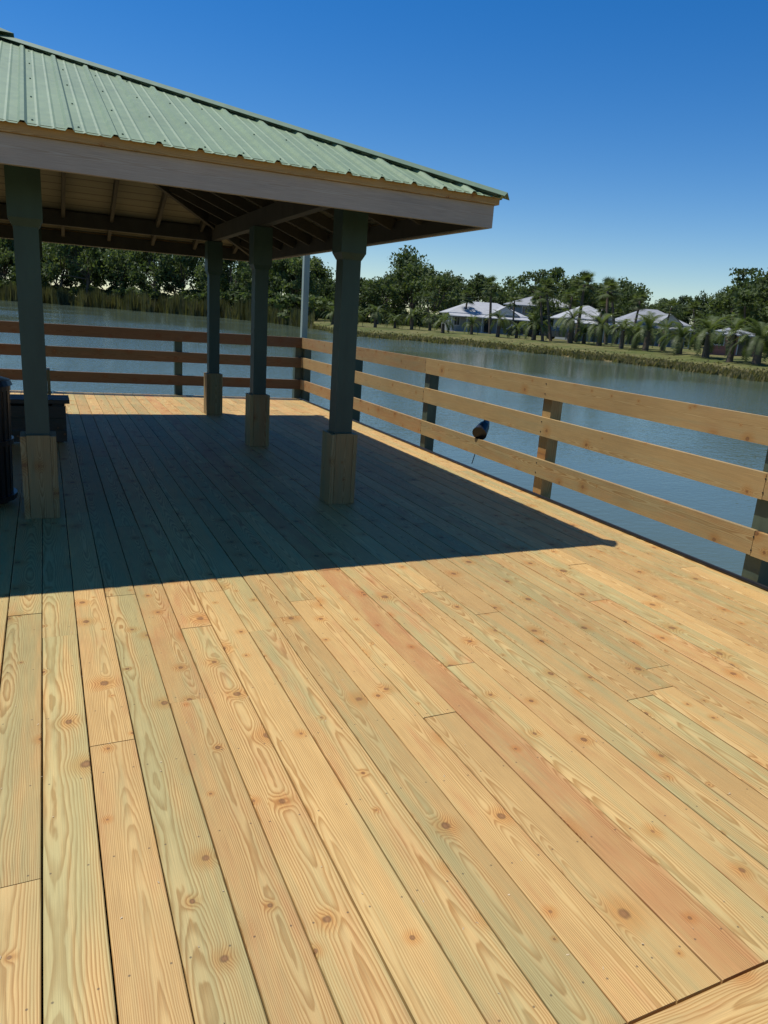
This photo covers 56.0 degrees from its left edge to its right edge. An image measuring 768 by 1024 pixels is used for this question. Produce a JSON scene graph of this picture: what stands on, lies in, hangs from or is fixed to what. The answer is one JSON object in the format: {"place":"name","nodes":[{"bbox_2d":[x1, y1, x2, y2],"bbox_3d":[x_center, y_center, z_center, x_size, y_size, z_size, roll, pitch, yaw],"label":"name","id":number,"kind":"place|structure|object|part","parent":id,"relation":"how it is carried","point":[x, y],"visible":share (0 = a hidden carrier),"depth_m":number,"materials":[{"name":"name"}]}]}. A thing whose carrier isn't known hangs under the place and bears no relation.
{"place":"outdoors","nodes":[
{"label":"outdoors","id":0,"kind":"place"},
{"bbox_2d":[0,300,767,575],"bbox_3d":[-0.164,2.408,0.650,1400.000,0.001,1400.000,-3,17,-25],"label":"water","id":1,"kind":"structure","parent":0,"point":[729,393],"depth_m":25.31,"materials":[{"name":"blue liquid"}]},
{"bbox_2d":[300,255,309,378],"bbox_3d":[-1.445,-2.829,12.877,0.130,4.560,0.130,-3,17,-25],"label":"lamp post","id":2,"kind":"object","parent":1,"relation":"in","point":[305,295],"visible":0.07,"depth_m":12.59,"materials":[{"name":"metal"}]},
{"bbox_2d":[0,390,767,1023],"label":"wooden deck","id":3,"kind":"structure","parent":1,"relation":"in","point":[386,806],"depth_m":2.62,"materials":[{"name":"beige wood"}]},
{"bbox_2d":[0,376,17,503],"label":"trash can","id":4,"kind":"object","parent":3,"relation":"on","point":[8,491],"visible":1,"depth_m":5.12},
{"bbox_2d":[10,394,69,441],"bbox_3d":[-4.247,-0.959,7.378,1.900,0.450,0.442,-3,17,-25],"label":"wooden bench","id":5,"kind":"object","parent":3,"relation":"on","point":[57,413],"visible":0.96,"depth_m":7.50,"materials":[{"name":"brown wood"}]},
{"bbox_2d":[0,321,301,397],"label":"wooden railing","id":6,"kind":"object","parent":3,"relation":"on","point":[178,357],"visible":0.61,"depth_m":11.91,"materials":[{"name":"brown wood"}]},
{"bbox_2d":[0,28,508,518],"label":"gazebo","id":7,"kind":"object","parent":3,"relation":"on","point":[92,154],"visible":1,"depth_m":5.07,"materials":[{"name":"green paint"}]},
{"bbox_2d":[0,448,764,1022],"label":"screws","id":8,"kind":"object","parent":3,"relation":"on","point":[230,728],"visible":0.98,"depth_m":2.03,"materials":[{"name":"metal"}]},
{"bbox_2d":[471,420,489,463],"bbox_3d":[1.024,-0.768,7.690,0.163,0.576,0.252,8,16,14],"label":"garden spotlight","id":9,"kind":"object","parent":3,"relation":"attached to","point":[480,430],"visible":0.71,"depth_m":7.59,"materials":[{"name":"metal"}]},
{"bbox_2d":[300,338,767,586],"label":"wooden railing","id":10,"kind":"object","parent":3,"relation":"on","point":[549,428],"visible":0.71,"depth_m":6.07,"materials":[{"name":"brown wood"}]},
{"bbox_2d":[0,0,767,328],"label":"sky","id":11,"kind":"structure","parent":0,"point":[623,138],"materials":[{"name":"blue"}]},
{"bbox_2d":[113,308,767,371],"bbox_3d":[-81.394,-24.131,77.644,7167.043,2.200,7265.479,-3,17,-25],"label":"ground","id":12,"kind":"structure","parent":0,"point":[687,355],"depth_m":83.93,"materials":[{"name":"green plant"}]},
{"bbox_2d":[0,280,314,328],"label":"reed bed","id":13,"kind":"object","parent":12,"relation":"on","point":[131,301],"visible":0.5,"depth_m":171.96,"materials":[{"name":"green plant"}]},
{"bbox_2d":[0,238,333,321],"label":"distant tree line","id":14,"kind":"object","parent":12,"relation":"on","point":[123,272],"visible":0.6,"depth_m":181.22,"materials":[{"name":"green plant"}]},
{"bbox_2d":[321,304,333,324],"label":"date palm","id":15,"kind":"object","parent":12,"relation":"on","point":[331,316],"visible":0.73,"depth_m":110.66,"materials":[{"name":"green plant"}]},
{"bbox_2d":[358,310,365,324],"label":"date palm","id":16,"kind":"object","parent":12,"relation":"on","point":[359,314],"visible":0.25,"depth_m":107.47,"materials":[{"name":"green plant"}]},
{"bbox_2d":[365,304,389,327],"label":"date palm","id":17,"kind":"object","parent":12,"relation":"on","point":[380,315],"visible":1,"depth_m":104.00,"materials":[{"name":"green plant"}]},
{"bbox_2d":[360,276,402,323],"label":"oak tree","id":18,"kind":"object","parent":12,"relation":"on","point":[372,290],"visible":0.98,"depth_m":137.94,"materials":[{"name":"green plant"}]},
{"bbox_2d":[384,313,406,328],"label":"date palm","id":19,"kind":"object","parent":12,"relation":"on","point":[395,318],"visible":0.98,"depth_m":106.51,"materials":[{"name":"green plant"}]},
{"bbox_2d":[399,307,424,329],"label":"date palm","id":20,"kind":"object","parent":12,"relation":"on","point":[413,312],"visible":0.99,"depth_m":106.05,"materials":[{"name":"green plant"}]},
{"bbox_2d":[385,261,440,322],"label":"oak tree","id":21,"kind":"object","parent":12,"relation":"on","point":[409,279],"visible":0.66,"depth_m":141.80,"materials":[{"name":"green plant"}]},
{"bbox_2d":[420,291,434,327],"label":"fan palm","id":22,"kind":"object","parent":12,"relation":"on","point":[426,295],"visible":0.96,"depth_m":116.37,"materials":[{"name":"green plant"}]},
{"bbox_2d":[420,311,439,330],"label":"date palm","id":23,"kind":"object","parent":12,"relation":"on","point":[428,320],"visible":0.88,"depth_m":105.88,"materials":[{"name":"green plant"}]},
{"bbox_2d":[409,271,461,327],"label":"oak tree","id":24,"kind":"object","parent":12,"relation":"on","point":[442,283],"visible":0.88,"depth_m":132.19,"materials":[{"name":"green plant"}]},
{"bbox_2d":[431,313,455,332],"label":"date palm","id":25,"kind":"object","parent":12,"relation":"on","point":[443,318],"visible":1,"depth_m":99.14,"materials":[{"name":"green plant"}]},
{"bbox_2d":[461,286,475,308],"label":"fan palm","id":26,"kind":"object","parent":12,"relation":"on","point":[467,300],"visible":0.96,"depth_m":117.74,"materials":[{"name":"green plant"}]},
{"bbox_2d":[459,277,484,301],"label":"pine tree","id":27,"kind":"object","parent":12,"relation":"on","point":[475,293],"visible":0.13,"depth_m":156.54,"materials":[{"name":"green plant"}]},
{"bbox_2d":[462,315,482,334],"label":"date palm","id":28,"kind":"object","parent":12,"relation":"on","point":[472,319],"visible":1,"depth_m":100.94,"materials":[{"name":"green plant"}]},
{"bbox_2d":[441,313,523,334],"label":"walls","id":29,"kind":"structure","parent":12,"relation":"on","point":[462,321],"depth_m":118.88,"materials":[{"name":"grey paint"}]},
{"bbox_2d":[443,317,518,332],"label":"windows and door","id":30,"kind":"structure","parent":29,"relation":"attached to","point":[486,324],"depth_m":118.90,"materials":[{"name":"black glass"}]},
{"bbox_2d":[447,316,519,332],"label":"trim","id":31,"kind":"structure","parent":29,"relation":"attached to","point":[474,323],"depth_m":118.76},
{"bbox_2d":[439,302,528,317],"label":"roof","id":32,"kind":"structure","parent":29,"relation":"on","point":[478,308],"depth_m":119.08,"materials":[{"name":"grey metal"}]},
{"bbox_2d":[449,313,529,335],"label":"porch","id":33,"kind":"object","parent":12,"relation":"on","point":[493,317],"visible":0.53,"depth_m":116.95,"materials":[{"name":"white paint"}]},
{"bbox_2d":[481,274,501,333],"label":"fan palm","id":34,"kind":"object","parent":12,"relation":"on","point":[490,293],"visible":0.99,"depth_m":111.62,"materials":[{"name":"green plant"}]},
{"bbox_2d":[484,309,511,336],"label":"date palm","id":35,"kind":"object","parent":12,"relation":"on","point":[498,318],"visible":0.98,"depth_m":94.53,"materials":[{"name":"green plant"}]},
{"bbox_2d":[506,292,521,335],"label":"fan palm","id":36,"kind":"object","parent":12,"relation":"on","point":[515,297],"visible":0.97,"depth_m":106.10,"materials":[{"name":"green plant"}]},
{"bbox_2d":[505,320,528,337],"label":"date palm","id":37,"kind":"object","parent":12,"relation":"on","point":[515,331],"visible":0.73,"depth_m":94.59,"materials":[{"name":"green plant"}]},
{"bbox_2d":[506,324,536,336],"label":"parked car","id":38,"kind":"object","parent":12,"relation":"on","point":[529,333],"visible":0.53,"depth_m":106.01,"materials":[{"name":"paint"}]},
{"bbox_2d":[510,269,557,300],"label":"pine tree","id":39,"kind":"object","parent":12,"relation":"on","point":[543,273],"visible":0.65,"depth_m":140.37,"materials":[{"name":"green plant"}]},
{"bbox_2d":[516,310,553,339],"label":"date palm","id":40,"kind":"object","parent":12,"relation":"on","point":[535,319],"visible":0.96,"depth_m":87.87,"materials":[{"name":"green plant"}]},
{"bbox_2d":[506,305,563,334],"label":"walls","id":41,"kind":"structure","parent":12,"relation":"on","point":[518,309],"depth_m":136.34,"materials":[{"name":"blue"}]},
{"bbox_2d":[503,297,567,307],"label":"roof","id":42,"kind":"structure","parent":41,"relation":"on","point":[525,301],"depth_m":136.42,"materials":[{"name":"grey"}]},
{"bbox_2d":[510,306,562,322],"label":"windows and door","id":43,"kind":"structure","parent":41,"relation":"attached to","point":[523,309],"depth_m":136.22,"materials":[{"name":"grey"}]},
{"bbox_2d":[313,323,767,381],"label":"shoreline grass","id":44,"kind":"structure","parent":12,"relation":"on","point":[743,373],"depth_m":66.66,"materials":[{"name":"green plant"}]},
{"bbox_2d":[529,284,552,340],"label":"fan palm","id":45,"kind":"object","parent":12,"relation":"on","point":[541,300],"visible":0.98,"depth_m":86.86,"materials":[{"name":"green plant"}]},
{"bbox_2d":[316,245,767,352],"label":"distant tree line","id":46,"kind":"object","parent":12,"relation":"on","point":[623,305],"visible":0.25,"depth_m":142.49,"materials":[{"name":"green plant"}]},
{"bbox_2d":[533,275,557,340],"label":"fan palm","id":47,"kind":"object","parent":12,"relation":"on","point":[547,281],"visible":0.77,"depth_m":90.44,"materials":[{"name":"green plant"}]},
{"bbox_2d":[561,286,580,309],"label":"fan palm","id":48,"kind":"object","parent":12,"relation":"on","point":[572,302],"visible":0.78,"depth_m":109.69,"materials":[{"name":"green plant"}]},
{"bbox_2d":[550,305,596,342],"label":"date palm","id":49,"kind":"object","parent":12,"relation":"on","point":[571,320],"visible":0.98,"depth_m":85.37,"materials":[{"name":"green plant"}]},
{"bbox_2d":[570,270,597,342],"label":"fan palm","id":50,"kind":"object","parent":12,"relation":"on","point":[586,276],"visible":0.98,"depth_m":88.42,"materials":[{"name":"green plant"}]},
{"bbox_2d":[550,306,620,343],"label":"cottage","id":51,"kind":"structure","parent":12,"relation":"on","point":[560,315],"depth_m":102.28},
{"bbox_2d":[573,323,597,343],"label":"date palm","id":52,"kind":"object","parent":12,"relation":"on","point":[584,338],"visible":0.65,"depth_m":85.92,"materials":[{"name":"green plant"}]},
{"bbox_2d":[591,300,610,341],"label":"fan palm","id":53,"kind":"object","parent":12,"relation":"on","point":[602,311],"visible":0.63,"depth_m":99.59,"materials":[{"name":"green plant"}]},
{"bbox_2d":[583,310,622,345],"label":"date palm","id":54,"kind":"object","parent":12,"relation":"on","point":[601,327],"visible":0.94,"depth_m":81.74,"materials":[{"name":"green plant"}]},
{"bbox_2d":[595,276,622,343],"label":"fan palm","id":55,"kind":"object","parent":12,"relation":"on","point":[610,284],"visible":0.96,"depth_m":90.91,"materials":[{"name":"green plant"}]},
{"bbox_2d":[599,278,623,343],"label":"fan palm","id":56,"kind":"object","parent":12,"relation":"on","point":[612,305],"visible":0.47,"depth_m":95.81,"materials":[{"name":"green plant"}]},
{"bbox_2d":[607,318,637,348],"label":"date palm","id":57,"kind":"object","parent":12,"relation":"on","point":[625,324],"visible":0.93,"depth_m":76.41,"materials":[{"name":"green plant"}]},
{"bbox_2d":[613,320,654,348],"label":"date palm","id":58,"kind":"object","parent":12,"relation":"on","point":[636,330],"visible":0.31,"depth_m":79.27,"materials":[{"name":"green plant"}]},
{"bbox_2d":[628,289,649,343],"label":"fan palm","id":59,"kind":"object","parent":12,"relation":"on","point":[639,306],"visible":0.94,"depth_m":100.10,"materials":[{"name":"green plant"}]},
{"bbox_2d":[625,311,673,350],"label":"date palm","id":60,"kind":"object","parent":12,"relation":"on","point":[649,319],"visible":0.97,"depth_m":74.09,"materials":[{"name":"green plant"}]},
{"bbox_2d":[613,309,692,347],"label":"cottage","id":61,"kind":"structure","parent":12,"relation":"on","point":[632,316],"depth_m":102.05,"materials":[{"name":"grey"}]},
{"bbox_2d":[616,328,677,344],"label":"windows and door","id":62,"kind":"structure","parent":61,"relation":"in","point":[650,343],"depth_m":102.07,"materials":[{"name":"grey"}]},
{"bbox_2d":[651,319,677,350],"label":"date palm","id":63,"kind":"object","parent":12,"relation":"on","point":[665,332],"visible":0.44,"depth_m":77.03,"materials":[{"name":"green plant"}]},
{"bbox_2d":[658,297,681,346],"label":"fan palm","id":64,"kind":"object","parent":12,"relation":"on","point":[672,302],"visible":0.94,"depth_m":97.46,"materials":[{"name":"green plant"}]},
{"bbox_2d":[650,299,690,323],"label":"oak tree","id":65,"kind":"object","parent":12,"relation":"on","point":[658,306],"visible":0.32,"depth_m":117.07,"materials":[{"name":"green plant"}]},
{"bbox_2d":[655,319,701,355],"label":"date palm","id":66,"kind":"object","parent":12,"relation":"on","point":[679,340],"visible":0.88,"depth_m":69.53,"materials":[{"name":"green plant"}]},
{"bbox_2d":[684,300,703,349],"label":"fan palm","id":67,"kind":"object","parent":12,"relation":"on","point":[692,303],"visible":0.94,"depth_m":89.37,"materials":[{"name":"green plant"}]},
{"bbox_2d":[683,311,737,357],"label":"date palm","id":68,"kind":"object","parent":12,"relation":"on","point":[709,343],"visible":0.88,"depth_m":65.11,"materials":[{"name":"green plant"}]},
{"bbox_2d":[710,318,753,361],"bbox_3d":[29.529,-14.554,61.128,3.607,3.793,4.477,3,15,-3],"label":"date palm","id":69,"kind":"object","parent":12,"relation":"on","point":[730,356],"visible":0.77,"depth_m":60.91,"materials":[{"name":"green plant"}]},
{"bbox_2d":[710,335,754,356],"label":"walls","id":70,"kind":"structure","parent":12,"relation":"on","point":[720,351],"depth_m":74.49,"materials":[{"name":"red brick"}]},
{"bbox_2d":[707,328,754,336],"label":"roof","id":71,"kind":"structure","parent":70,"relation":"on","point":[735,333],"depth_m":73.82,"materials":[{"name":"grey"}]},
{"bbox_2d":[715,333,747,354],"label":"windows and door","id":72,"kind":"structure","parent":70,"relation":"attached to","point":[740,348],"depth_m":73.83,"materials":[{"name":"blue"}]},
{"bbox_2d":[714,331,750,354],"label":"trim","id":73,"kind":"structure","parent":70,"relation":"attached to","point":[724,342],"depth_m":74.10,"materials":[{"name":"white brick"}]},
{"bbox_2d":[698,284,767,332],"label":"oak tree","id":74,"kind":"object","parent":12,"relation":"on","point":[727,301],"visible":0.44,"depth_m":91.69,"materials":[{"name":"green plant"}]},
{"bbox_2d":[733,297,758,330],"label":"fan palm","id":75,"kind":"object","parent":12,"relation":"on","point":[744,312],"visible":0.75,"depth_m":79.44,"materials":[{"name":"green plant"}]},
{"bbox_2d":[726,317,767,364],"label":"date palm","id":76,"kind":"object","parent":12,"relation":"on","point":[761,334],"visible":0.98,"depth_m":58.28,"materials":[{"name":"green plant"}]},
{"bbox_2d":[730,268,767,356],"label":"oak tree","id":77,"kind":"object","parent":12,"relation":"on","point":[761,285],"visible":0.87,"depth_m":78.83,"materials":[{"name":"green plant"}]},
{"bbox_2d":[544,327,578,339],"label":"parked car","id":78,"kind":"object","parent":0,"point":[555,334],"visible":0.3,"depth_m":97.65,"materials":[{"name":"paint"}]},
{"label":"windows","id":79,"kind":"part","parent":78,"relation":"part of","materials":[{"name":"glass"}]}
]}

